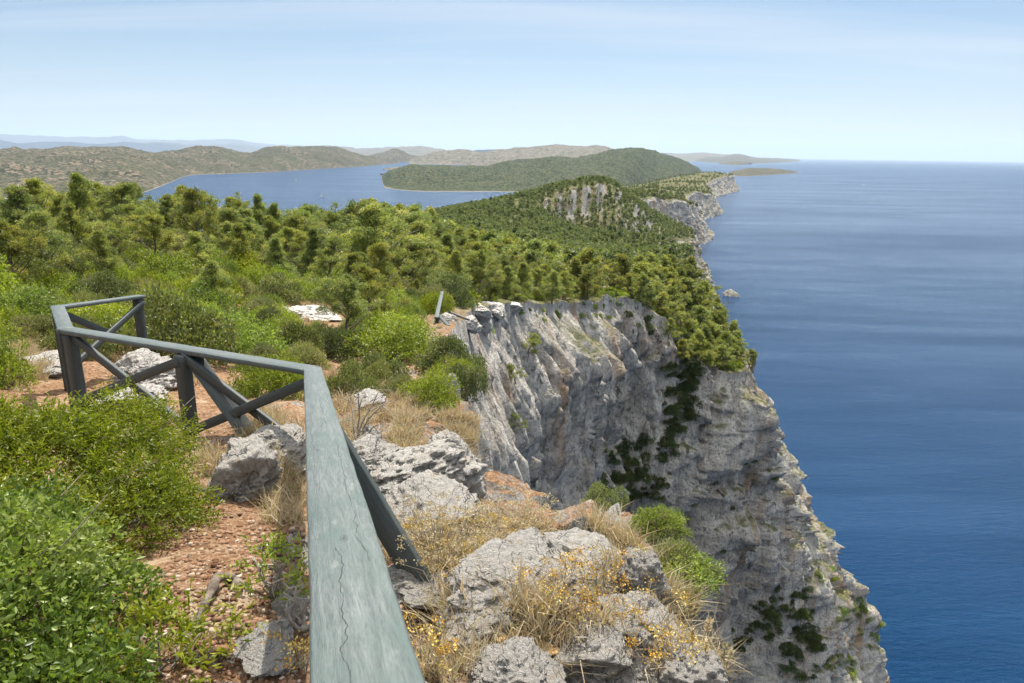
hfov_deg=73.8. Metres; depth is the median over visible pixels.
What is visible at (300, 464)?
boulder
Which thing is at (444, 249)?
pine tree
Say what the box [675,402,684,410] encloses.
cliff bush
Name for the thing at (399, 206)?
pine tree
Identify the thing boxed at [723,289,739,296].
sea rock
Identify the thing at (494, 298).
maquis bush
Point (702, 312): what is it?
pine tree
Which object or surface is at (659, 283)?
pine tree
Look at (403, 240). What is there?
pine tree
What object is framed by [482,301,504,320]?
rim rock
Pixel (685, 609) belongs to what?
grass stalk
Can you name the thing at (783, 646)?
cliff bush
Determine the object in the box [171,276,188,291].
mastic bush
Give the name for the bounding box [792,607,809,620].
cliff bush
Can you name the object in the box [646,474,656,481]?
cliff bush
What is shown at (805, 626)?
cliff bush
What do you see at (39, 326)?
juniper bush
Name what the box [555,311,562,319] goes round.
cliff bush
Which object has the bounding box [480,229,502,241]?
pine tree
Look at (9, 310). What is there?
mastic bush
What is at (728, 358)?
pine tree
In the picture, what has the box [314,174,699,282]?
pine forest
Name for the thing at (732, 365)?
maquis bush
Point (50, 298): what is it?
juniper bush
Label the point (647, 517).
mastic bush
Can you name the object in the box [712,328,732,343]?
pine tree
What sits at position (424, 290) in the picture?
juniper bush
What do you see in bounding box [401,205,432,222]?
pine tree
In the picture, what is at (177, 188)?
pine tree
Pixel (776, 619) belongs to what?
cliff bush
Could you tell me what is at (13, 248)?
pine tree
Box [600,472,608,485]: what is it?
cliff bush
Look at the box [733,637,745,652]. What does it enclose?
cliff bush
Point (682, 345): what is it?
pine tree
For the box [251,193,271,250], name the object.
pine tree
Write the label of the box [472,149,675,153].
mountain
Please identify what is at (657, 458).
cliff bush
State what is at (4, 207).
pine tree
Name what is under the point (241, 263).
mastic bush
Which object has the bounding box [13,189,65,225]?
pine tree
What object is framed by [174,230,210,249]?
olive bush
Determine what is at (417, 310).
mastic bush
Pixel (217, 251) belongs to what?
mastic bush
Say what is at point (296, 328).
olive bush
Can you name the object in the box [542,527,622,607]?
boulder
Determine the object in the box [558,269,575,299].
pine tree
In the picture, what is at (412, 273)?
pine tree
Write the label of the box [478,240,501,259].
pine tree
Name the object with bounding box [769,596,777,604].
cliff bush
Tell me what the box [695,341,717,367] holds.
pine tree
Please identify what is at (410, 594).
boulder
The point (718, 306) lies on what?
pine tree
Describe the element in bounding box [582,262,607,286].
pine tree
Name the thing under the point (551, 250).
pine tree
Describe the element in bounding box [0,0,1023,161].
sky
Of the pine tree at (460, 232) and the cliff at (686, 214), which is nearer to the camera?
the pine tree at (460, 232)
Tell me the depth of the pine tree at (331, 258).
33.02 m
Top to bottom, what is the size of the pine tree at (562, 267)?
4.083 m
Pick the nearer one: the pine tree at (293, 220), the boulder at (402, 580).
the boulder at (402, 580)
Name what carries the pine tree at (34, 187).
on the ground at (208, 409)
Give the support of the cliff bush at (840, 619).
on the cliff at (586, 392)
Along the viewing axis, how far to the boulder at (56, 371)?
9.14 m
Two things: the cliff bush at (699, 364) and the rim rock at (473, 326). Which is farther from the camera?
the cliff bush at (699, 364)
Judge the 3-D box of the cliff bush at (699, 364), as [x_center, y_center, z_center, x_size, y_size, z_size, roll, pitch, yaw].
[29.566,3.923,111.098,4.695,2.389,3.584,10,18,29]
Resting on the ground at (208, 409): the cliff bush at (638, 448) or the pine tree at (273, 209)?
the pine tree at (273, 209)
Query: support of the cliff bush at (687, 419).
on the cliff at (586, 392)
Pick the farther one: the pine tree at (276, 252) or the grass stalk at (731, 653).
the pine tree at (276, 252)
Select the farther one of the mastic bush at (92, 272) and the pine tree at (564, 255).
the pine tree at (564, 255)
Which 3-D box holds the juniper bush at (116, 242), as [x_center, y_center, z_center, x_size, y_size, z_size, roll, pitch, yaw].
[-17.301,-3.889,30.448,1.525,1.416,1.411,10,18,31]
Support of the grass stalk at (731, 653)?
on the ground at (208, 409)
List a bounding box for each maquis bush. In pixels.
[454,289,481,310]
[472,290,485,300]
[479,292,498,301]
[498,288,520,300]
[519,289,534,299]
[530,294,544,300]
[605,288,620,295]
[606,291,616,297]
[617,291,629,296]
[643,302,656,309]
[652,308,667,316]
[674,324,686,333]
[726,360,738,371]
[736,361,744,366]
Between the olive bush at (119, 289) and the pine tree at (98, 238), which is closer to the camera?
the olive bush at (119, 289)
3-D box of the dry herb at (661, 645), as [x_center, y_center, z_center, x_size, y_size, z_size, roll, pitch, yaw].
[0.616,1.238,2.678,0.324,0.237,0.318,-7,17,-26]
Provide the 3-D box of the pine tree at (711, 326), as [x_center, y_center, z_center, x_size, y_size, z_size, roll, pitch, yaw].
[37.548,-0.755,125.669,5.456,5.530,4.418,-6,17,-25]
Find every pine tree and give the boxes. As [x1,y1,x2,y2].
[0,184,45,246]
[0,187,14,218]
[0,220,74,283]
[5,208,78,276]
[13,177,66,223]
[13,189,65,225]
[43,190,89,224]
[48,171,100,224]
[51,202,97,250]
[62,181,142,215]
[73,229,123,276]
[79,180,165,221]
[83,196,170,249]
[84,215,100,228]
[95,203,117,217]
[113,181,160,213]
[114,209,182,263]
[155,193,192,231]
[160,184,201,231]
[161,194,182,228]
[166,186,217,241]
[166,230,222,271]
[167,216,206,234]
[172,189,223,234]
[190,259,243,304]
[200,213,218,248]
[209,205,268,251]
[209,221,238,256]
[213,192,253,224]
[218,196,240,221]
[220,222,270,275]
[229,220,264,253]
[237,207,269,250]
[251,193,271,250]
[256,215,280,251]
[258,213,325,270]
[261,203,320,258]
[261,225,312,269]
[263,202,283,242]
[263,236,300,278]
[267,209,338,268]
[290,202,352,266]
[291,216,319,270]
[294,227,327,276]
[296,233,349,265]
[308,229,351,279]
[308,271,383,343]
[317,199,399,274]
[318,209,328,213]
[324,200,429,272]
[327,263,413,322]
[333,251,364,286]
[353,240,416,297]
[358,250,372,269]
[365,197,380,205]
[378,212,436,276]
[380,202,395,208]
[381,207,397,220]
[386,207,401,215]
[386,234,430,287]
[390,242,445,286]
[392,203,440,241]
[395,203,406,214]
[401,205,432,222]
[404,220,442,257]
[406,233,444,268]
[411,278,422,289]
[415,242,446,283]
[423,222,449,267]
[424,206,451,225]
[431,215,469,259]
[434,249,472,301]
[437,233,465,273]
[442,219,464,232]
[443,233,465,265]
[451,226,468,253]
[460,238,474,255]
[462,241,497,283]
[463,248,503,300]
[466,227,480,241]
[467,228,486,237]
[467,258,488,290]
[476,261,505,299]
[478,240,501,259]
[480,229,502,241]
[489,235,530,257]
[489,239,509,260]
[492,253,530,282]
[494,265,524,300]
[501,230,521,249]
[501,235,521,254]
[504,249,534,272]
[508,254,537,276]
[508,261,533,300]
[510,272,536,293]
[518,238,544,262]
[521,248,561,271]
[524,238,564,269]
[529,265,550,299]
[531,249,553,265]
[531,263,562,295]
[531,269,565,296]
[537,270,565,304]
[541,237,559,258]
[542,240,568,268]
[556,265,579,281]
[556,275,577,298]
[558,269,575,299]
[559,249,570,268]
[562,257,593,290]
[567,274,576,294]
[571,247,603,278]
[572,267,608,299]
[573,278,595,299]
[574,247,619,277]
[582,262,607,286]
[601,253,637,288]
[608,261,653,281]
[616,273,637,295]
[622,266,657,286]
[630,272,655,302]
[632,254,661,268]
[632,282,660,306]
[643,251,661,263]
[645,282,670,305]
[650,279,667,307]
[650,291,675,314]
[651,268,675,299]
[656,255,674,277]
[659,266,680,288]
[659,317,682,339]
[664,264,676,289]
[665,254,693,277]
[665,284,691,311]
[666,301,685,323]
[667,267,687,282]
[669,278,696,303]
[672,303,695,329]
[673,277,698,309]
[674,256,706,281]
[675,263,701,282]
[676,328,705,355]
[677,339,699,359]
[679,310,696,330]
[679,315,693,336]
[684,304,722,331]
[685,293,713,318]
[685,332,717,360]
[693,324,718,346]
[695,278,721,298]
[695,283,715,307]
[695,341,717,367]
[698,280,716,307]
[704,335,718,348]
[705,303,728,321]
[706,348,727,372]
[707,324,722,343]
[709,309,729,331]
[710,297,728,310]
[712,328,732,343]
[715,330,736,360]
[715,344,736,365]
[724,342,731,359]
[727,320,738,333]
[728,337,741,358]
[732,330,744,346]
[734,340,749,357]
[735,349,759,368]
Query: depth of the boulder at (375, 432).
5.51 m
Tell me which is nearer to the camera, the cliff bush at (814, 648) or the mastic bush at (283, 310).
the mastic bush at (283, 310)
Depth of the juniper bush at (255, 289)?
25.42 m
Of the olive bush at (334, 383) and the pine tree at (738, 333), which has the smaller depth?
the olive bush at (334, 383)
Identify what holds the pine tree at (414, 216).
on the ground at (208, 409)
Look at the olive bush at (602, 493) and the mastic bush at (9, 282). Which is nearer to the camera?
the olive bush at (602, 493)
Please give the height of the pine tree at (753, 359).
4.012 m
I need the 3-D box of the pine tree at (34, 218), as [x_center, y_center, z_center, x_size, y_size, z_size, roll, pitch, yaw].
[-14.706,-3.008,21.622,2.029,2.444,2.219,6,16,18]
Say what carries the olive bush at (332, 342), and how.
on the ground at (208, 409)
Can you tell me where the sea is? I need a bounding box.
[99,151,1023,682]
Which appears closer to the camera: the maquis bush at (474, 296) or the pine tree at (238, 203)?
the maquis bush at (474, 296)
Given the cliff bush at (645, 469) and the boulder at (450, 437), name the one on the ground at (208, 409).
the boulder at (450, 437)
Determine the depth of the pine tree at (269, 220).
48.90 m
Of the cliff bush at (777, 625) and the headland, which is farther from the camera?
the headland
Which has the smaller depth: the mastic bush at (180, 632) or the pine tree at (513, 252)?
the mastic bush at (180, 632)
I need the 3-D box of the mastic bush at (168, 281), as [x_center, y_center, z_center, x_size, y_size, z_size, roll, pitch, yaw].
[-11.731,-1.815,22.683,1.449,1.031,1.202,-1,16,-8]
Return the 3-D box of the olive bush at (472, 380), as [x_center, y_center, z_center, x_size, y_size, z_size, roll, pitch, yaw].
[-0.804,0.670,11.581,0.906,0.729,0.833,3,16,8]
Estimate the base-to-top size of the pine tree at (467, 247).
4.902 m
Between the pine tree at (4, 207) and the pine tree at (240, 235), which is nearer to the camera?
the pine tree at (240, 235)
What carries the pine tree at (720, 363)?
on the ground at (208, 409)
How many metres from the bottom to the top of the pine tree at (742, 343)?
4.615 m
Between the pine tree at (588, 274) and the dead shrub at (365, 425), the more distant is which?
the pine tree at (588, 274)
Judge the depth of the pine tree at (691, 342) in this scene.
109.88 m
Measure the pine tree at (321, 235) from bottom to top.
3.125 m
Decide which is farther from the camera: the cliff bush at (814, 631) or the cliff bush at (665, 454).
the cliff bush at (814, 631)
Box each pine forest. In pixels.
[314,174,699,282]
[621,171,732,213]
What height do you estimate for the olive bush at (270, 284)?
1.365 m
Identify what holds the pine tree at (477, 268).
on the ground at (208, 409)
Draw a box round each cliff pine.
[507,363,527,384]
[509,412,527,432]
[522,332,541,361]
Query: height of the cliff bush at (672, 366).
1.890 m
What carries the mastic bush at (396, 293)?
on the ground at (208, 409)
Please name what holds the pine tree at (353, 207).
on the ground at (208, 409)
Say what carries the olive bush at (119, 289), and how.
on the ground at (208, 409)
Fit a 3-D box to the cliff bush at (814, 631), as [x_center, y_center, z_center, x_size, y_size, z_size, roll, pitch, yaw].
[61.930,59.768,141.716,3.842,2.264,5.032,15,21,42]
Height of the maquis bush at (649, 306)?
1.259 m
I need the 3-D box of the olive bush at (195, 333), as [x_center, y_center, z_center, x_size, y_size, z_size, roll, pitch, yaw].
[-5.720,-0.241,11.535,2.172,1.706,1.816,3,16,7]
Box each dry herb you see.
[260,630,309,675]
[384,490,508,571]
[401,505,515,577]
[403,611,461,676]
[422,496,539,553]
[461,485,561,550]
[510,543,598,616]
[535,556,631,626]
[559,543,653,606]
[578,572,694,649]
[625,618,703,676]
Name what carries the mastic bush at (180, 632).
on the ground at (208, 409)
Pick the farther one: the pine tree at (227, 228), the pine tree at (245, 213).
the pine tree at (245, 213)
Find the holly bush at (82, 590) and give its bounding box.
[0,470,178,682]
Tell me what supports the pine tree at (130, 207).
on the ground at (208, 409)
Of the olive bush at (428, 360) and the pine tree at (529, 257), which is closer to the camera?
the olive bush at (428, 360)
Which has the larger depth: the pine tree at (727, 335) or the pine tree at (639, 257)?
the pine tree at (639, 257)
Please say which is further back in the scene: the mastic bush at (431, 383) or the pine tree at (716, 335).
the pine tree at (716, 335)
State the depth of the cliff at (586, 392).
112.99 m
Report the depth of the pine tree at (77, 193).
43.03 m
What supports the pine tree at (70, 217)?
on the ground at (208, 409)
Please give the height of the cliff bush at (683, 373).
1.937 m
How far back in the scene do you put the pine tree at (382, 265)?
28.41 m
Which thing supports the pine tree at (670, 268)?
on the ground at (208, 409)
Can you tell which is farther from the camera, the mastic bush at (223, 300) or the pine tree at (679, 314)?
the pine tree at (679, 314)
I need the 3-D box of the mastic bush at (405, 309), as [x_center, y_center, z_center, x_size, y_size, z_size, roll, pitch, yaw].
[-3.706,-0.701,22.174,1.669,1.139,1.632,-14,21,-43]
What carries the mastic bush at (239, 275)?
on the ground at (208, 409)
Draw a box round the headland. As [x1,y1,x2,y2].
[622,172,730,205]
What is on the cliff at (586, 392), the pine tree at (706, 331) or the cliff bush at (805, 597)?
the cliff bush at (805, 597)
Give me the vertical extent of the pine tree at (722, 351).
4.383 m
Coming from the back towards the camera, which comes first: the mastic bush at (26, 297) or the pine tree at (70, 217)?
the pine tree at (70, 217)
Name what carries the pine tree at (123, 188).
on the ground at (208, 409)
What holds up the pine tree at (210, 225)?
on the ground at (208, 409)
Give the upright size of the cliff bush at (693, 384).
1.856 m
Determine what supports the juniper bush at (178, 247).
on the ground at (208, 409)
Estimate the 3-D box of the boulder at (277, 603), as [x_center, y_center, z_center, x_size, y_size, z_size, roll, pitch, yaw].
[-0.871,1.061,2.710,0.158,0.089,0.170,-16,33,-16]
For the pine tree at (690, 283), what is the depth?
129.59 m
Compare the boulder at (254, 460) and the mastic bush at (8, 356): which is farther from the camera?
the mastic bush at (8, 356)
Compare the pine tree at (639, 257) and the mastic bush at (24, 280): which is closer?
the mastic bush at (24, 280)
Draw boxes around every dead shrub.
[252,553,307,598]
[276,576,309,636]
[338,386,392,439]
[560,620,590,650]
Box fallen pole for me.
[448,311,469,320]
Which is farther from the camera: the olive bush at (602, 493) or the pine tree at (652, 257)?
the pine tree at (652, 257)
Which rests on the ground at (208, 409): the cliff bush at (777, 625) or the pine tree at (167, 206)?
the pine tree at (167, 206)
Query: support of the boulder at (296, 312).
on the ground at (208, 409)
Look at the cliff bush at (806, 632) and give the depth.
140.01 m
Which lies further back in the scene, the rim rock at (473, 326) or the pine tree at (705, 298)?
the pine tree at (705, 298)
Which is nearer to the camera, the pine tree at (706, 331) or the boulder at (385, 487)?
the boulder at (385, 487)
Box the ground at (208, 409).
[0,181,748,682]
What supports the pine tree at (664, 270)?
on the ground at (208, 409)
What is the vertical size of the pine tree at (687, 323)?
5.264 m
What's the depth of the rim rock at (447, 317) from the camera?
25.10 m
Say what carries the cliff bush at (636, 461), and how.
on the cliff at (586, 392)
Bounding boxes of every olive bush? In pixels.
[29,261,80,288]
[30,248,88,265]
[37,314,131,360]
[50,251,86,278]
[63,268,139,302]
[101,280,242,366]
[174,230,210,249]
[219,303,246,320]
[244,304,286,326]
[251,351,285,377]
[259,270,304,305]
[273,317,324,363]
[317,324,369,362]
[325,358,382,398]
[337,348,411,382]
[352,358,394,386]
[386,275,420,299]
[411,334,487,374]
[425,269,474,308]
[441,362,489,403]
[581,480,628,511]
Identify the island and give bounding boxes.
[382,147,701,191]
[664,152,755,160]
[696,154,799,162]
[719,161,751,164]
[728,168,798,175]
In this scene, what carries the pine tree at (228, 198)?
on the ground at (208, 409)
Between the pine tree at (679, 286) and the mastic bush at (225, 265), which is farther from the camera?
the pine tree at (679, 286)
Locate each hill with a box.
[0,145,399,198]
[322,145,444,155]
[369,149,420,161]
[409,144,612,165]
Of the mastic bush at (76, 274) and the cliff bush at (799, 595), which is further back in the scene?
the cliff bush at (799, 595)
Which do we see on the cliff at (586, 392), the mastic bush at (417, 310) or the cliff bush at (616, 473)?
the cliff bush at (616, 473)
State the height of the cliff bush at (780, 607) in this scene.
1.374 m
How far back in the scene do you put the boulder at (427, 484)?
4.04 m
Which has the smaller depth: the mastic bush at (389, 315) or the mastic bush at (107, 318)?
the mastic bush at (107, 318)
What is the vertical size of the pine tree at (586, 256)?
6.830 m
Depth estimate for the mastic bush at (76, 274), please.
21.14 m
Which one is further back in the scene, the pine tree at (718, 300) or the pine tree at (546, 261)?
the pine tree at (718, 300)
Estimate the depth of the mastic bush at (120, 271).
22.77 m
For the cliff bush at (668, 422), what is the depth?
108.10 m
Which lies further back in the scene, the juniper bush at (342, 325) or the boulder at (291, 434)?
the juniper bush at (342, 325)
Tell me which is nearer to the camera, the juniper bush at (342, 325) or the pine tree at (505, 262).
the juniper bush at (342, 325)
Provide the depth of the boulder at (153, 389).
7.42 m
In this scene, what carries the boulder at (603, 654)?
on the boulder at (630, 675)
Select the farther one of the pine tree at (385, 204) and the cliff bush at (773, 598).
the cliff bush at (773, 598)
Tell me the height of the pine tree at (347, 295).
1.988 m
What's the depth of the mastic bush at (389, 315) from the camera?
19.68 m
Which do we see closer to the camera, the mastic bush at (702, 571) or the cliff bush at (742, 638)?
the mastic bush at (702, 571)
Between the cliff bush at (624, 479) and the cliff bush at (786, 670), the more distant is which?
the cliff bush at (786, 670)
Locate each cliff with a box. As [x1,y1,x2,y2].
[450,233,889,682]
[639,175,739,244]
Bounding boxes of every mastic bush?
[0,254,42,321]
[0,278,76,324]
[0,301,34,339]
[0,310,10,338]
[0,317,39,391]
[0,374,228,589]
[3,257,39,275]
[6,271,42,295]
[27,267,81,299]
[47,304,134,350]
[49,246,97,262]
[50,299,149,330]
[52,576,269,682]
[56,291,109,306]
[63,281,91,292]
[64,270,82,280]
[82,266,120,279]
[98,255,138,280]
[121,242,165,259]
[122,250,161,264]
[127,266,170,287]
[127,278,212,327]
[134,248,201,281]
[154,268,182,281]
[156,272,176,284]
[164,304,299,363]
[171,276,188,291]
[176,247,214,270]
[179,270,245,305]
[181,276,240,307]
[187,297,220,311]
[194,255,241,275]
[201,244,224,258]
[209,249,272,286]
[217,526,309,607]
[226,349,303,401]
[234,262,267,287]
[234,273,254,284]
[238,292,287,307]
[246,302,304,324]
[257,313,303,341]
[261,269,296,290]
[268,264,300,279]
[287,277,311,293]
[298,277,340,305]
[301,267,342,278]
[338,316,445,365]
[343,308,431,353]
[355,309,414,331]
[358,286,395,303]
[386,286,418,306]
[388,306,414,316]
[391,295,419,312]
[391,299,427,322]
[396,366,463,412]
[406,293,426,305]
[416,290,454,314]
[421,355,477,377]
[627,503,693,545]
[641,536,727,619]
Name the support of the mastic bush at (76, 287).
on the ground at (208, 409)
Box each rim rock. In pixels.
[439,312,457,322]
[444,373,460,398]
[457,336,469,354]
[466,315,482,333]
[475,303,492,319]
[479,319,492,335]
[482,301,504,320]
[510,302,521,313]
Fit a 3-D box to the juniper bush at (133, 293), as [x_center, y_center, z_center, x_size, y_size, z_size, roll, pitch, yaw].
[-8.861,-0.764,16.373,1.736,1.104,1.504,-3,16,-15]
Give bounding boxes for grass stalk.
[680,601,687,623]
[689,624,696,642]
[700,636,710,655]
[703,617,713,640]
[719,642,729,664]
[725,646,734,667]
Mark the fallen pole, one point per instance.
(458, 315)
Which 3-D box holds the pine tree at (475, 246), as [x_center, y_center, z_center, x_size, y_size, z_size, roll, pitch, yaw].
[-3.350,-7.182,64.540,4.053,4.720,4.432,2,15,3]
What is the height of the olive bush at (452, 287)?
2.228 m
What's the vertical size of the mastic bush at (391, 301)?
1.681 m
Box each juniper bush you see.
[4,312,53,343]
[31,291,65,309]
[36,231,96,260]
[67,289,120,317]
[73,272,125,295]
[90,252,140,278]
[91,218,123,240]
[107,213,133,227]
[109,275,182,299]
[111,240,132,255]
[120,287,170,316]
[127,235,173,255]
[161,229,195,252]
[183,265,251,303]
[230,341,276,372]
[240,278,266,297]
[240,302,270,318]
[244,294,277,306]
[257,248,291,271]
[281,339,331,370]
[291,269,307,281]
[307,321,331,347]
[334,316,374,336]
[379,374,414,397]
[413,283,455,311]
[631,507,685,545]
[649,536,724,594]
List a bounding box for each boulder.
[18,350,61,377]
[89,383,168,413]
[112,348,176,390]
[205,436,282,502]
[234,617,294,676]
[249,423,305,458]
[271,590,309,620]
[278,452,305,476]
[285,306,302,315]
[289,305,341,321]
[350,424,383,440]
[351,388,386,408]
[351,434,406,471]
[370,471,404,495]
[371,439,487,489]
[384,469,478,539]
[387,558,432,603]
[399,570,448,609]
[427,429,486,499]
[436,593,493,629]
[436,604,516,650]
[446,527,565,626]
[463,635,567,682]
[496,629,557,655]
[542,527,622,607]
[551,608,634,682]
[591,604,701,682]
[597,590,661,654]
[615,547,671,604]
[658,641,728,682]
[669,613,685,627]
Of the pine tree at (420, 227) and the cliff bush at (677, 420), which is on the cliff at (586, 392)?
the cliff bush at (677, 420)
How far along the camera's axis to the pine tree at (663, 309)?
107.44 m
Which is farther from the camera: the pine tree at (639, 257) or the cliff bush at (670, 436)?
the pine tree at (639, 257)
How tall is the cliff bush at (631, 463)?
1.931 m
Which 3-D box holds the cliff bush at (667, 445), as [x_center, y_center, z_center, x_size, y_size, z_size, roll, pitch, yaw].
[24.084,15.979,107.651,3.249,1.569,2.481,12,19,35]
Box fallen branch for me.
[184,572,246,639]
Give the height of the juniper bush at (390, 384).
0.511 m
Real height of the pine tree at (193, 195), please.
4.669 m
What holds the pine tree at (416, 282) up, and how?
on the ground at (208, 409)
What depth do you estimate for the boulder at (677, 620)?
3.01 m
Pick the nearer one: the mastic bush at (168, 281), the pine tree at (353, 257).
the mastic bush at (168, 281)
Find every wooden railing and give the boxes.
[50,295,431,682]
[434,291,450,325]
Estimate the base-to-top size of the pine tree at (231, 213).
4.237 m
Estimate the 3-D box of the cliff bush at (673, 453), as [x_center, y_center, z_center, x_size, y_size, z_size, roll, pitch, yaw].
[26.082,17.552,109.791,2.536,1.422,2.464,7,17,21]
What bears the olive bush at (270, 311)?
on the ground at (208, 409)
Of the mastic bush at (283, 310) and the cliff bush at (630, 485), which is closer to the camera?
the mastic bush at (283, 310)
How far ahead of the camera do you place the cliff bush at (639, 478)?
106.62 m
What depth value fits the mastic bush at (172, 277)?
23.50 m
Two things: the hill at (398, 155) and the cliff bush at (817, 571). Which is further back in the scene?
the hill at (398, 155)
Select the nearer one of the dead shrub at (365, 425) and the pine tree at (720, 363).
the dead shrub at (365, 425)
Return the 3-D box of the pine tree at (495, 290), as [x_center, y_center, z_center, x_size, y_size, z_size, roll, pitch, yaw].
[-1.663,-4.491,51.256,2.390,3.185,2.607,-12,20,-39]
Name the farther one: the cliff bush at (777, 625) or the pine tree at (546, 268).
the cliff bush at (777, 625)
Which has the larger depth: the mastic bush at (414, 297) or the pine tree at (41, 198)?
the pine tree at (41, 198)
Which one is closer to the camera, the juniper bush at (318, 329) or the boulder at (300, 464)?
the boulder at (300, 464)
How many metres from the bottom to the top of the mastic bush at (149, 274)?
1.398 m
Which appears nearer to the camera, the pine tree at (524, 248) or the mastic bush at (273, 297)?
the mastic bush at (273, 297)
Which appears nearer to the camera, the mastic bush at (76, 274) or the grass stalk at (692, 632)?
the grass stalk at (692, 632)
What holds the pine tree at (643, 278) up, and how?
on the ground at (208, 409)
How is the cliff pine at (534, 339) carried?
on the cliff at (586, 392)
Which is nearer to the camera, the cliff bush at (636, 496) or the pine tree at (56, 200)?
the pine tree at (56, 200)
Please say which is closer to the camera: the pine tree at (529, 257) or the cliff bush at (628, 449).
the pine tree at (529, 257)
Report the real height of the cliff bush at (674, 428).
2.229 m
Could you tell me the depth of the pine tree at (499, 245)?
75.08 m
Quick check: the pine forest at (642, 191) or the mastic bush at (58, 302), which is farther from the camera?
the pine forest at (642, 191)
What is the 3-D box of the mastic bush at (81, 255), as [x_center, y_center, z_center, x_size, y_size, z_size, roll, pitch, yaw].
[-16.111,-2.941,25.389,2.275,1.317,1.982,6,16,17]
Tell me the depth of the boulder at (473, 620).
2.69 m
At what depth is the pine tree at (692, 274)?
143.21 m
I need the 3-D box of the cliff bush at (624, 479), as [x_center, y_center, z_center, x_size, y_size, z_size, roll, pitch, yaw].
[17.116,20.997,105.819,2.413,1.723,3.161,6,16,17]
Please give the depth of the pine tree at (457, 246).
68.38 m
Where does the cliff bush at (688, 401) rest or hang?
on the cliff at (586, 392)
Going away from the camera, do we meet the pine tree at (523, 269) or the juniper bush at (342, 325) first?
the juniper bush at (342, 325)
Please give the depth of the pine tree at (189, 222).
49.41 m
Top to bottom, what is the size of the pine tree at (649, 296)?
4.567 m
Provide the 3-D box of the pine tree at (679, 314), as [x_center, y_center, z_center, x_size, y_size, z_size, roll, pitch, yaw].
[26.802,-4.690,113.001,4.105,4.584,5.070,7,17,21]
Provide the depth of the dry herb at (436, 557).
3.30 m
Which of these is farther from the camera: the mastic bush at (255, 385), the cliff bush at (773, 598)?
the cliff bush at (773, 598)
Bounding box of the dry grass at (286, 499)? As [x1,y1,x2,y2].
[4,299,754,682]
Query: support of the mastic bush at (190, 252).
on the ground at (208, 409)
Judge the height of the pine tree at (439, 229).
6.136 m
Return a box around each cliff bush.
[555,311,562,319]
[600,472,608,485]
[606,459,620,465]
[611,470,627,478]
[614,446,624,453]
[614,474,623,482]
[615,474,629,484]
[617,441,631,450]
[620,451,630,461]
[621,437,634,448]
[622,472,633,480]
[623,467,633,475]
[624,310,633,316]
[624,455,639,467]
[626,482,632,490]
[628,493,642,501]
[629,471,645,481]
[630,457,639,465]
[630,488,643,495]
[633,445,642,451]
[634,463,650,476]
[635,437,647,446]
[639,451,650,462]
[640,433,655,444]
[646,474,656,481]
[646,491,665,502]
[651,481,661,490]
[652,453,663,460]
[654,476,670,488]
[657,439,673,449]
[660,361,681,372]
[660,432,674,440]
[660,451,668,457]
[662,386,681,397]
[662,419,674,425]
[663,404,680,415]
[664,427,675,434]
[665,371,677,377]
[665,435,674,445]
[667,422,687,434]
[669,448,679,456]
[670,416,681,423]
[673,348,686,358]
[675,370,689,382]
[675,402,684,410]
[676,381,694,392]
[677,396,686,403]
[679,353,695,366]
[679,414,696,422]
[680,388,690,396]
[680,408,698,417]
[681,395,691,406]
[684,371,698,383]
[684,394,705,409]
[685,366,699,375]
[686,360,707,373]
[686,378,700,387]
[687,408,699,417]
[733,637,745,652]
[738,635,752,644]
[749,620,766,630]
[755,600,769,608]
[759,622,772,633]
[762,610,781,623]
[763,631,774,642]
[765,605,773,615]
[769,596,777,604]
[772,620,782,628]
[775,627,783,634]
[778,642,791,651]
[779,604,788,610]
[779,659,801,675]
[780,605,795,613]
[781,652,796,657]
[782,643,801,655]
[789,591,803,599]
[790,625,802,634]
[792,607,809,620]
[794,671,809,682]
[795,608,808,619]
[795,648,806,662]
[796,632,806,642]
[797,622,813,631]
[799,631,820,646]
[800,630,810,638]
[801,586,815,594]
[801,589,809,602]
[804,625,820,637]
[805,640,823,652]
[808,637,827,653]
[809,634,822,642]
[814,568,822,577]
[826,664,835,672]
[835,616,845,623]
[841,606,850,616]
[846,670,856,681]
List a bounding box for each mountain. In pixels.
[0,134,301,146]
[0,140,263,152]
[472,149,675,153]
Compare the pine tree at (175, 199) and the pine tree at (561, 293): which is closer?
the pine tree at (175, 199)
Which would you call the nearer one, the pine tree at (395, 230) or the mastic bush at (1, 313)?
the mastic bush at (1, 313)
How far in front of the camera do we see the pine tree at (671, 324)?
105.32 m
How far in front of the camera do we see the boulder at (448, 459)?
4.76 m
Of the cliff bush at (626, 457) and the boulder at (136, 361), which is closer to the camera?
the boulder at (136, 361)
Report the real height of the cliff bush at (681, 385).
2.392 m
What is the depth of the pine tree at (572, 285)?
85.33 m
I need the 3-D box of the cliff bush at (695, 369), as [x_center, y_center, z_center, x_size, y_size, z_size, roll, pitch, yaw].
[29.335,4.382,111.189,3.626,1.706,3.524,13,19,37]
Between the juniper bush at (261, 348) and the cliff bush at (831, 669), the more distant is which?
the cliff bush at (831, 669)
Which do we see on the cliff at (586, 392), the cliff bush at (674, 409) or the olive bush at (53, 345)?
the cliff bush at (674, 409)
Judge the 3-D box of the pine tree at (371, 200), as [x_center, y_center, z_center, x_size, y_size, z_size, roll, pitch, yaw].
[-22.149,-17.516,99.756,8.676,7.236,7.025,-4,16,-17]
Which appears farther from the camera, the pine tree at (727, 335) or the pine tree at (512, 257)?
the pine tree at (727, 335)
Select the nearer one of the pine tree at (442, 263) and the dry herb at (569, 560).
the dry herb at (569, 560)

